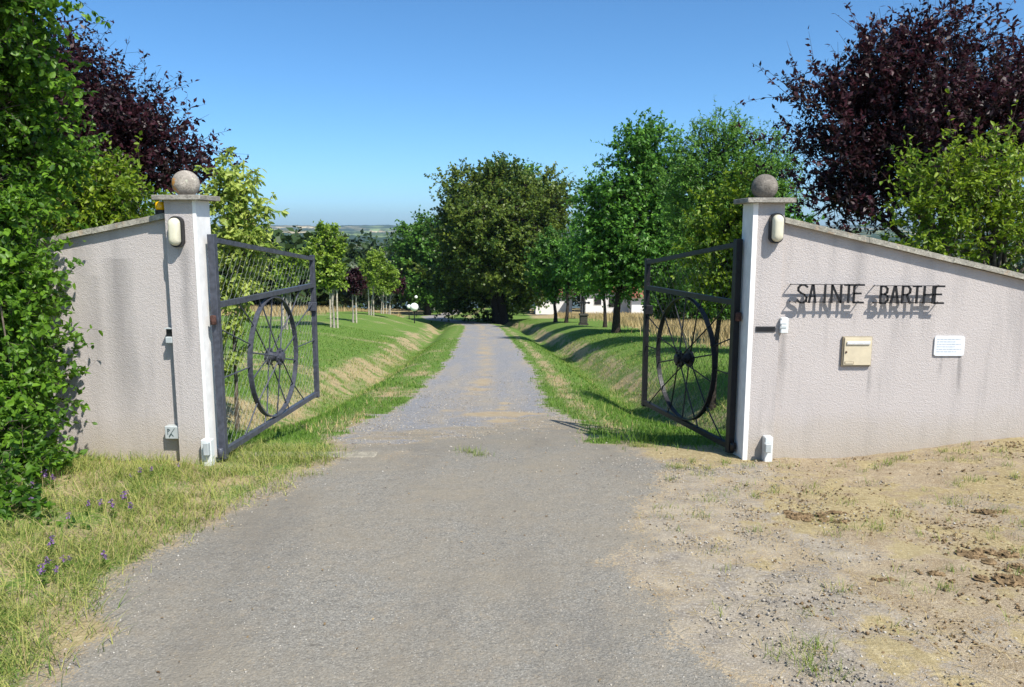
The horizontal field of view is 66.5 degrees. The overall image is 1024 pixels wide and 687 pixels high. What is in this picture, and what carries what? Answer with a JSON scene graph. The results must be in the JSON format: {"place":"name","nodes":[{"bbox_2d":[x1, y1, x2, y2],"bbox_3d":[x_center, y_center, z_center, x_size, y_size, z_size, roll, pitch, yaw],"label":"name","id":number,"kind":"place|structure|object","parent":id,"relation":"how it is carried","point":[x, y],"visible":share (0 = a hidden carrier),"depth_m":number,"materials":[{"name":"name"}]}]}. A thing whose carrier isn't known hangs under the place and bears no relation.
{"place":"outdoors","nodes":[
{"label":"outdoors","id":0,"kind":"place"},
{"bbox_2d":[0,435,363,686],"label":"grass verge","id":1,"kind":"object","parent":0,"point":[43,676],"depth_m":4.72,"materials":[{"name":"green plant"}]},
{"bbox_2d":[33,563,49,585],"bbox_3d":[-2.449,1.219,4.066,0.080,0.151,0.061,-5,9,-29],"label":"vetch flower","id":2,"kind":"object","parent":1,"relation":"on","point":[42,571],"visible":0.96,"depth_m":4.07,"materials":[{"name":"purple plant"}]},
{"bbox_2d":[41,469,49,483],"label":"vetch flower","id":3,"kind":"object","parent":1,"relation":"on","point":[44,475],"visible":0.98,"depth_m":5.70,"materials":[{"name":"purple plant"}]},
{"bbox_2d":[44,556,54,572],"bbox_3d":[-2.502,1.207,4.221,0.067,0.126,0.051,-1,8,-6],"label":"vetch flower","id":4,"kind":"object","parent":1,"relation":"on","point":[46,561],"visible":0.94,"depth_m":4.21,"materials":[{"name":"purple plant"}]},
{"bbox_2d":[46,535,55,556],"bbox_3d":[-2.611,1.161,4.422,0.066,0.164,0.087,-3,9,-22],"label":"vetch flower","id":5,"kind":"object","parent":1,"relation":"on","point":[50,543],"visible":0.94,"depth_m":4.41,"materials":[{"name":"purple plant"}]},
{"bbox_2d":[51,565,59,580],"bbox_3d":[-2.415,1.230,4.135,0.060,0.114,0.046,0,8,1],"label":"vetch flower","id":6,"kind":"object","parent":1,"relation":"on","point":[56,571],"visible":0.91,"depth_m":4.13,"materials":[{"name":"purple plant"}]},
{"bbox_2d":[51,474,59,489],"bbox_3d":[-3.316,1.009,5.660,0.074,0.139,0.056,2,9,15],"label":"vetch flower","id":7,"kind":"object","parent":1,"relation":"on","point":[52,477],"visible":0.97,"depth_m":5.66,"materials":[{"name":"purple plant"}]},
{"bbox_2d":[0,0,110,529],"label":"hedge shrub","id":8,"kind":"object","parent":1,"relation":"on","point":[31,153],"visible":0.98,"depth_m":6.17,"materials":[{"name":"green plant"}]},
{"bbox_2d":[61,555,66,570],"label":"vetch flower","id":9,"kind":"object","parent":1,"relation":"on","point":[63,560],"visible":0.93,"depth_m":4.29,"materials":[{"name":"purple plant"}]},
{"bbox_2d":[84,500,90,513],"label":"vetch flower","id":10,"kind":"object","parent":1,"relation":"on","point":[88,503],"visible":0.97,"depth_m":5.17,"materials":[{"name":"purple plant"}]},
{"bbox_2d":[2,213,179,460],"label":"boundary wall","id":11,"kind":"structure","parent":1,"relation":"on","point":[120,294],"depth_m":6.77,"materials":[{"name":"paint"}]},
{"bbox_2d":[155,201,164,214],"bbox_3d":[-2.944,-1.135,6.599,0.139,0.128,0.100,1,8,4],"label":"flashing beacon","id":12,"kind":"object","parent":11,"relation":"on","point":[159,206],"visible":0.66,"depth_m":6.56,"materials":[{"name":"orange plastic"}]},
{"bbox_2d":[165,424,178,438],"bbox_3d":[-2.948,0.769,6.812,0.130,0.114,0.082,1,8,4],"label":"junction box","id":13,"kind":"object","parent":11,"relation":"attached to","point":[171,431],"visible":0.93,"depth_m":6.78,"materials":[{"name":"grey plastic"}]},
{"bbox_2d":[101,550,110,567],"bbox_3d":[-2.250,1.212,4.330,0.056,0.139,0.074,-6,10,-36],"label":"vetch flower","id":14,"kind":"object","parent":1,"relation":"on","point":[104,557],"visible":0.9,"depth_m":4.33,"materials":[{"name":"purple plant"}]},
{"bbox_2d":[108,499,118,517],"bbox_3d":[-2.639,1.103,5.171,0.061,0.151,0.080,-2,9,-15],"label":"vetch flower","id":15,"kind":"object","parent":1,"relation":"on","point":[112,505],"visible":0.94,"depth_m":5.17,"materials":[{"name":"purple plant"}]},
{"bbox_2d":[117,490,129,507],"bbox_3d":[-2.650,1.085,5.327,0.087,0.164,0.066,-1,8,-7],"label":"vetch flower","id":16,"kind":"object","parent":1,"relation":"on","point":[124,494],"visible":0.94,"depth_m":5.33,"materials":[{"name":"purple plant"}]},
{"bbox_2d":[127,502,135,515],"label":"vetch flower","id":17,"kind":"object","parent":1,"relation":"on","point":[130,507],"visible":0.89,"depth_m":5.18,"materials":[{"name":"purple plant"}]},
{"bbox_2d":[151,170,221,464],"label":"gate pillar","id":18,"kind":"structure","parent":1,"relation":"on","point":[189,286],"depth_m":6.62,"materials":[{"name":"paint"}]},
{"bbox_2d":[164,327,172,342],"bbox_3d":[-2.917,-0.072,6.679,0.073,0.129,0.098,1,8,4],"label":"photocell sensor","id":19,"kind":"object","parent":18,"relation":"attached to","point":[168,339],"visible":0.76,"depth_m":6.65,"materials":[{"name":"grey plastic"}]},
{"bbox_2d":[167,216,185,246],"bbox_3d":[-2.777,-0.921,6.439,0.116,0.256,0.111,1,8,4],"label":"wall lamp","id":20,"kind":"object","parent":18,"relation":"attached to","point":[176,230],"visible":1,"depth_m":6.41,"materials":[{"name":"white plastic"}]},
{"bbox_2d":[207,234,319,458],"bbox_3d":[-2.435,-0.131,7.940,0.200,1.955,2.612,1,8,5],"label":"gate leaf","id":21,"kind":"object","parent":18,"relation":"attached to","point":[278,356],"visible":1,"depth_m":7.58,"materials":[{"name":"metal"}]},
{"bbox_2d":[201,438,214,465],"bbox_3d":[-2.617,1.043,6.710,0.090,0.445,0.111,1,8,4],"label":"gate motor cover","id":22,"kind":"object","parent":1,"relation":"on","point":[207,447],"visible":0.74,"depth_m":6.69,"materials":[{"name":"white plastic"}]},
{"bbox_2d":[230,452,377,457],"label":"threshold slab","id":23,"kind":"structure","parent":1,"relation":"on","point":[361,454],"depth_m":7.17,"materials":[{"name":"concrete"}]},
{"bbox_2d":[50,416,749,686],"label":"asphalt road","id":24,"kind":"structure","parent":0,"point":[508,577],"depth_m":4.14,"materials":[{"name":"grey asphalt"}]},
{"bbox_2d":[3,457,361,685],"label":"pebbles","id":25,"kind":"object","parent":24,"relation":"on","point":[68,667],"visible":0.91,"depth_m":4.11,"materials":[{"name":"grey stone"}]},
{"bbox_2d":[63,450,704,686],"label":"pebbles","id":26,"kind":"object","parent":24,"relation":"on","point":[401,592],"visible":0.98,"depth_m":3.91,"materials":[{"name":"grey stone"}]},
{"bbox_2d":[3,434,1015,680],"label":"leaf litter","id":27,"kind":"object","parent":24,"relation":"on","point":[557,536],"visible":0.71,"depth_m":4.82,"materials":[{"name":"brown plant"}]},
{"bbox_2d":[332,310,577,444],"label":"gravel driveway","id":28,"kind":"structure","parent":0,"point":[483,350],"depth_m":14.32,"materials":[{"name":"grey gravel"}]},
{"bbox_2d":[223,368,773,474],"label":"pebbles","id":29,"kind":"object","parent":28,"relation":"on","point":[389,442],"visible":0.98,"depth_m":10.44,"materials":[{"name":"grey stone"}]},
{"bbox_2d":[221,308,728,451],"bbox_3d":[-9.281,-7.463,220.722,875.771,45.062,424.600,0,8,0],"label":"lawn","id":30,"kind":"structure","parent":0,"point":[545,333],"depth_m":21.86,"materials":[{"name":"green plant"}]},
{"bbox_2d":[0,126,175,242],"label":"shrub","id":31,"kind":"object","parent":30,"relation":"on","point":[109,200],"visible":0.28,"depth_m":8.30,"materials":[{"name":"green plant"}]},
{"bbox_2d":[3,1,253,216],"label":"plum tree","id":32,"kind":"object","parent":30,"relation":"on","point":[111,109],"visible":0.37,"depth_m":11.71,"materials":[{"name":"purple plant"}]},
{"bbox_2d":[193,145,289,431],"bbox_3d":[-3.652,-0.596,10.428,1.414,4.009,1.149,-3,9,-18],"label":"box elder","id":33,"kind":"object","parent":30,"relation":"on","point":[237,215],"visible":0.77,"depth_m":10.21,"materials":[{"name":"green plant"}]},
{"bbox_2d":[269,248,305,329],"bbox_3d":[-9.539,-2.239,33.504,1.650,3.700,1.294,0,8,0],"label":"sapling","id":34,"kind":"object","parent":30,"relation":"on","point":[281,284],"visible":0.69,"depth_m":33.19,"materials":[{"name":"green plant"}]},
{"bbox_2d":[221,304,401,316],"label":"meadow grass","id":35,"kind":"structure","parent":30,"relation":"on","point":[323,309],"depth_m":53.06,"materials":[{"name":"plant"}]},
{"bbox_2d":[298,219,348,327],"bbox_3d":[-8.692,-3.127,35.979,2.281,5.235,2.294,-8,11,-43],"label":"sapling","id":36,"kind":"object","parent":30,"relation":"on","point":[333,276],"visible":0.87,"depth_m":35.62,"materials":[{"name":"green plant"}]},
{"bbox_2d":[340,266,367,322],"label":"purple sapling","id":37,"kind":"object","parent":30,"relation":"on","point":[354,279],"visible":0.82,"depth_m":40.98,"materials":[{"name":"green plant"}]},
{"bbox_2d":[356,246,402,315],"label":"sapling","id":38,"kind":"object","parent":30,"relation":"on","point":[381,275],"visible":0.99,"depth_m":52.63,"materials":[{"name":"green plant"}]},
{"bbox_2d":[367,262,399,313],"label":"sapling","id":39,"kind":"object","parent":30,"relation":"on","point":[370,290],"visible":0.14,"depth_m":59.98,"materials":[{"name":"green plant"}]},
{"bbox_2d":[386,270,407,314],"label":"purple sapling","id":40,"kind":"object","parent":30,"relation":"on","point":[399,288],"visible":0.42,"depth_m":63.91,"materials":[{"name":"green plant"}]},
{"bbox_2d":[410,303,417,322],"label":"globe lamp","id":41,"kind":"object","parent":30,"relation":"on","point":[414,307],"visible":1,"depth_m":56.05,"materials":[{"name":"white glass"}]},
{"bbox_2d":[384,204,454,314],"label":"bushy tree","id":42,"kind":"object","parent":30,"relation":"on","point":[406,248],"visible":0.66,"depth_m":93.98,"materials":[{"name":"green plant"}]},
{"bbox_2d":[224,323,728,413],"bbox_3d":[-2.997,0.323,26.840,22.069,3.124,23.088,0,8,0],"label":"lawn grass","id":43,"kind":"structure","parent":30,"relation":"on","point":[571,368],"depth_m":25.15,"materials":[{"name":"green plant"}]},
{"bbox_2d":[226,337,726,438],"bbox_3d":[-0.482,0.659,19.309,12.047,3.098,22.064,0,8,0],"label":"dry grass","id":44,"kind":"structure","parent":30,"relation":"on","point":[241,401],"depth_m":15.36,"materials":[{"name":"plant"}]},
{"bbox_2d":[406,150,582,324],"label":"old broadleaf tree","id":45,"kind":"object","parent":30,"relation":"on","point":[495,217],"visible":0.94,"depth_m":62.47,"materials":[{"name":"green plant"}]},
{"bbox_2d":[478,153,559,312],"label":"bushy tree","id":46,"kind":"object","parent":30,"relation":"on","point":[537,178],"visible":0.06,"depth_m":89.90,"materials":[{"name":"green plant"}]},
{"bbox_2d":[520,223,576,321],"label":"avenue tree","id":47,"kind":"object","parent":30,"relation":"on","point":[538,274],"visible":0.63,"depth_m":53.02,"materials":[{"name":"green plant"}]},
{"bbox_2d":[546,210,591,322],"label":"avenue tree","id":48,"kind":"object","parent":30,"relation":"on","point":[560,272],"visible":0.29,"depth_m":50.19,"materials":[{"name":"green plant"}]},
{"bbox_2d":[577,296,589,324],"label":"wayside cross","id":49,"kind":"object","parent":30,"relation":"on","point":[583,318],"visible":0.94,"depth_m":45.23,"materials":[{"name":"stone"}]},
{"bbox_2d":[574,288,596,312],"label":"avenue tree","id":50,"kind":"object","parent":30,"relation":"on","point":[579,291],"visible":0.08,"depth_m":62.91,"materials":[{"name":"green plant"}]},
{"bbox_2d":[561,226,615,326],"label":"avenue tree","id":51,"kind":"object","parent":30,"relation":"on","point":[604,304],"visible":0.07,"depth_m":41.43,"materials":[{"name":"green plant"}]},
{"bbox_2d":[212,225,1023,312],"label":"woodland","id":52,"kind":"object","parent":30,"relation":"on","point":[298,243],"visible":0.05,"depth_m":94.52,"materials":[{"name":"green plant"}]},
{"bbox_2d":[549,107,705,332],"bbox_3d":[5.466,-5.133,33.239,6.988,9.719,4.840,-3,9,-21],"label":"avenue tree","id":53,"kind":"object","parent":30,"relation":"on","point":[621,212],"visible":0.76,"depth_m":32.43,"materials":[{"name":"green plant"}]},
{"bbox_2d":[586,418,702,444],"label":"long grass","id":54,"kind":"structure","parent":30,"relation":"on","point":[645,434],"depth_m":7.98,"materials":[{"name":"green plant"}]},
{"bbox_2d":[670,161,784,412],"bbox_3d":[3.522,-0.823,12.461,2.081,4.066,1.577,0,8,0],"label":"avenue tree","id":55,"kind":"object","parent":30,"relation":"on","point":[732,217],"visible":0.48,"depth_m":12.16,"materials":[{"name":"green plant"}]},
{"bbox_2d":[694,188,824,295],"bbox_3d":[6.664,-1.798,19.983,3.892,4.528,2.990,0,8,0],"label":"avenue tree","id":56,"kind":"object","parent":30,"relation":"on","point":[808,219],"visible":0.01,"depth_m":19.62,"materials":[{"name":"green plant"}]},
{"bbox_2d":[735,0,1023,256],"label":"plum tree","id":57,"kind":"object","parent":30,"relation":"on","point":[880,106],"visible":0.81,"depth_m":10.46,"materials":[{"name":"purple plant"}]},
{"bbox_2d":[858,88,1023,272],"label":"shrub","id":58,"kind":"object","parent":30,"relation":"on","point":[995,203],"visible":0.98,"depth_m":8.29,"materials":[{"name":"green plant"}]},
{"bbox_2d":[224,308,729,345],"bbox_3d":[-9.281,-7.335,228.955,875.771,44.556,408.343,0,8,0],"label":"meadow","id":59,"kind":"structure","parent":0,"point":[401,311],"depth_m":113.20,"materials":[{"name":"plant"}]},
{"bbox_2d":[534,289,575,313],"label":"house","id":60,"kind":"structure","parent":59,"relation":"on","point":[561,306],"depth_m":108.41,"materials":[{"name":"white paint"}]},
{"bbox_2d":[580,287,627,314],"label":"house","id":61,"kind":"structure","parent":59,"relation":"on","point":[593,306],"depth_m":100.36,"materials":[{"name":"white paint"}]},
{"bbox_2d":[594,295,601,304],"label":"window","id":62,"kind":"structure","parent":61,"relation":"in","point":[599,302],"depth_m":100.22,"materials":[{"name":"grey glass"}]},
{"bbox_2d":[608,295,614,307],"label":"window","id":63,"kind":"structure","parent":61,"relation":"in","point":[612,305],"depth_m":100.23,"materials":[{"name":"glass"}]},
{"bbox_2d":[628,286,643,312],"bbox_3d":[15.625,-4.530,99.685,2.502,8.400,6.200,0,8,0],"label":"house","id":64,"kind":"structure","parent":59,"relation":"on","point":[635,306],"depth_m":97.15,"materials":[{"name":"white paint"}]},
{"bbox_2d":[553,310,729,348],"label":"meadow grass","id":65,"kind":"structure","parent":59,"relation":"on","point":[633,319],"depth_m":37.46,"materials":[{"name":"plant"}]},
{"bbox_2d":[640,278,685,321],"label":"bush","id":66,"kind":"object","parent":59,"relation":"on","point":[663,305],"visible":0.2,"depth_m":49.32,"materials":[{"name":"green plant"}]},
{"bbox_2d":[673,285,730,322],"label":"bush","id":67,"kind":"object","parent":59,"relation":"on","point":[689,309],"visible":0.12,"depth_m":46.77,"materials":[{"name":"green plant"}]},
{"bbox_2d":[642,95,812,312],"bbox_3d":[6.838,-3.773,24.751,5.378,7.911,3.400,0,8,0],"label":"avenue tree","id":68,"kind":"object","parent":59,"relation":"on","point":[695,169],"visible":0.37,"depth_m":24.16,"materials":[{"name":"green plant"}]},
{"bbox_2d":[2,0,1023,308],"label":"sky","id":69,"kind":"structure","parent":0,"point":[345,106],"materials":[{"name":"blue"}]},
{"bbox_2d":[218,225,1023,266],"bbox_3d":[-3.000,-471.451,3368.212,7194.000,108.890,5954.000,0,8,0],"label":"hills","id":70,"kind":"structure","parent":0,"point":[353,231],"depth_m":3714.41,"materials":[{"name":"green plant"}]},
{"bbox_2d":[606,437,1023,686],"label":"bare ground","id":71,"kind":"structure","parent":0,"point":[728,652],"depth_m":4.43,"materials":[{"name":"beige soil"}]},
{"bbox_2d":[172,436,1023,685],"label":"grass tufts","id":72,"kind":"object","parent":71,"relation":"on","point":[810,660],"visible":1,"depth_m":5.06,"materials":[{"name":"green plant"}]},
{"bbox_2d":[641,239,742,453],"bbox_3d":[1.774,-0.091,7.959,0.200,1.950,2.038,-2,9,-14],"label":"gate leaf","id":73,"kind":"object","parent":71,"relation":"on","point":[687,357],"visible":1,"depth_m":7.73,"materials":[{"name":"black paint"}]},
{"bbox_2d":[733,174,796,459],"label":"gate pillar","id":74,"kind":"structure","parent":71,"relation":"on","point":[762,259],"depth_m":6.82,"materials":[{"name":"paint"}]},
{"bbox_2d":[756,326,775,331],"bbox_3d":[2.207,-0.125,6.797,0.170,0.046,0.010,0,8,0],"label":"slot plate","id":75,"kind":"object","parent":74,"relation":"attached to","point":[765,328],"visible":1,"depth_m":6.79,"materials":[{"name":"black plastic"}]},
{"bbox_2d":[768,213,783,242],"bbox_3d":[2.248,-0.977,6.622,0.116,0.256,0.111,0,8,0],"label":"wall lamp","id":76,"kind":"object","parent":74,"relation":"attached to","point":[776,228],"visible":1,"depth_m":6.58,"materials":[{"name":"white plastic"}]},
{"bbox_2d":[761,435,772,461],"bbox_3d":[2.250,1.044,6.895,0.085,0.450,0.147,0,8,0],"label":"gate motor cover","id":77,"kind":"object","parent":71,"relation":"on","point":[767,445],"visible":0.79,"depth_m":6.87,"materials":[{"name":"white plastic"}]},
{"bbox_2d":[577,456,990,686],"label":"pebbles","id":78,"kind":"object","parent":71,"relation":"on","point":[832,660],"visible":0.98,"depth_m":4.26,"materials":[{"name":"grey stone"}]},
{"bbox_2d":[783,509,828,522],"bbox_3d":[1.984,1.161,5.261,0.292,0.051,0.196,2,9,16],"label":"earth clod","id":79,"kind":"object","parent":71,"relation":"on","point":[796,516],"visible":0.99,"depth_m":5.25,"materials":[{"name":"brown soil"}]},
{"bbox_2d":[613,441,1023,686],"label":"pebbles","id":80,"kind":"object","parent":71,"relation":"on","point":[871,628],"visible":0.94,"depth_m":4.45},
{"bbox_2d":[622,442,1023,686],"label":"dry stalks","id":81,"kind":"object","parent":71,"relation":"on","point":[835,561],"visible":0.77,"depth_m":4.50,"materials":[{"name":"plant"}]},
{"bbox_2d":[825,510,846,513],"bbox_3d":[2.222,1.153,5.359,0.145,0.020,0.060,0,8,0],"label":"earth clod","id":82,"kind":"object","parent":71,"relation":"on","point":[834,512],"visible":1,"depth_m":5.35,"materials":[{"name":"brown soil"}]},
{"bbox_2d":[649,441,1023,686],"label":"earth crumbs","id":83,"kind":"object","parent":71,"relation":"on","point":[945,621],"visible":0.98,"depth_m":4.82,"materials":[{"name":"brown soil"}]},
{"bbox_2d":[832,519,846,522],"bbox_3d":[2.171,1.173,5.174,0.092,0.018,0.083,7,11,39],"label":"earth clod","id":84,"kind":"object","parent":71,"relation":"on","point":[842,521],"visible":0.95,"depth_m":5.17,"materials":[{"name":"brown soil"}]},
{"bbox_2d":[871,577,898,581],"bbox_3d":[2.008,1.269,4.204,0.140,0.017,0.064,0,8,0],"label":"earth clod","id":85,"kind":"object","parent":71,"relation":"on","point":[881,579],"visible":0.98,"depth_m":4.20,"materials":[{"name":"beige soil"}]},
{"bbox_2d":[773,217,1023,458],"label":"boundary wall","id":86,"kind":"structure","parent":71,"relation":"on","point":[907,390],"depth_m":6.88,"materials":[{"name":"paint"}]},
{"bbox_2d":[779,317,788,332],"bbox_3d":[2.355,-0.161,6.798,0.072,0.137,0.098,0,8,0],"label":"intercom","id":87,"kind":"object","parent":86,"relation":"attached to","point":[783,324],"visible":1,"depth_m":6.75,"materials":[{"name":"white plastic"}]},
{"bbox_2d":[789,284,864,303],"bbox_3d":[2.715,-0.434,6.765,0.635,0.169,0.090,0,8,0],"label":"name lettering","id":88,"kind":"object","parent":86,"relation":"attached to","point":[839,298],"visible":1,"depth_m":6.72,"materials":[{"name":"black paint"}]},
{"bbox_2d":[840,336,872,365],"bbox_3d":[3.029,0.070,6.857,0.259,0.265,0.047,0,8,0],"label":"letterbox","id":89,"kind":"object","parent":86,"relation":"attached to","point":[856,350],"visible":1,"depth_m":6.84,"materials":[{"name":"beige metal"}]},
{"bbox_2d":[843,338,871,364],"bbox_3d":[3.031,0.069,6.850,0.239,0.245,0.010,0,8,0],"label":"door","id":90,"kind":"structure","parent":89,"relation":"in","point":[860,354],"depth_m":6.85,"materials":[{"name":"beige metal"}]},
{"bbox_2d":[872,285,944,303],"bbox_3d":[3.421,-0.426,6.766,0.605,0.161,0.090,0,8,0],"label":"name lettering","id":91,"kind":"object","parent":86,"relation":"attached to","point":[933,294],"visible":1,"depth_m":6.72,"materials":[{"name":"black paint"}]},
{"bbox_2d":[933,336,964,355],"bbox_3d":[3.843,0.021,6.866,0.264,0.175,0.014,0,8,0],"label":"wall plaque","id":92,"kind":"object","parent":86,"relation":"attached to","point":[949,345],"depth_m":6.86,"materials":[{"name":"white metal"}]},
{"bbox_2d":[915,569,945,576],"bbox_3d":[2.306,1.259,4.297,0.149,0.021,0.067,2,8,12],"label":"earth clod","id":93,"kind":"object","parent":71,"relation":"on","point":[935,573],"visible":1,"depth_m":4.29,"materials":[{"name":"beige soil"}]},
{"bbox_2d":[943,547,996,565],"bbox_3d":[2.663,1.236,4.538,0.273,0.043,0.234,0,8,0],"label":"earth clod","id":94,"kind":"object","parent":71,"relation":"on","point":[977,553],"visible":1,"depth_m":4.55,"materials":[{"name":"brown soil"}]},
{"bbox_2d":[973,509,1002,517],"bbox_3d":[3.241,1.136,5.311,0.168,0.036,0.154,-7,11,-40],"label":"earth clod","id":95,"kind":"object","parent":71,"relation":"on","point":[987,511],"visible":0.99,"depth_m":5.29,"materials":[{"name":"brown soil"}]},
{"bbox_2d":[973,572,1023,587],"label":"earth clod","id":96,"kind":"object","parent":71,"relation":"on","point":[1011,580],"visible":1,"depth_m":4.17,"materials":[{"name":"beige soil"}]},
{"bbox_2d":[984,548,1019,557],"bbox_3d":[2.871,1.228,4.569,0.178,0.030,0.123,0,8,0],"label":"earth clod","id":97,"kind":"object","parent":71,"relation":"on","point":[1007,553],"visible":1,"depth_m":4.56,"materials":[{"name":"brown soil"}]},
{"bbox_2d":[1004,562,1023,572],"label":"earth clod","id":98,"kind":"object","parent":71,"relation":"on","point":[1017,566],"visible":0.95,"depth_m":4.35,"materials":[{"name":"brown soil"}]}
]}

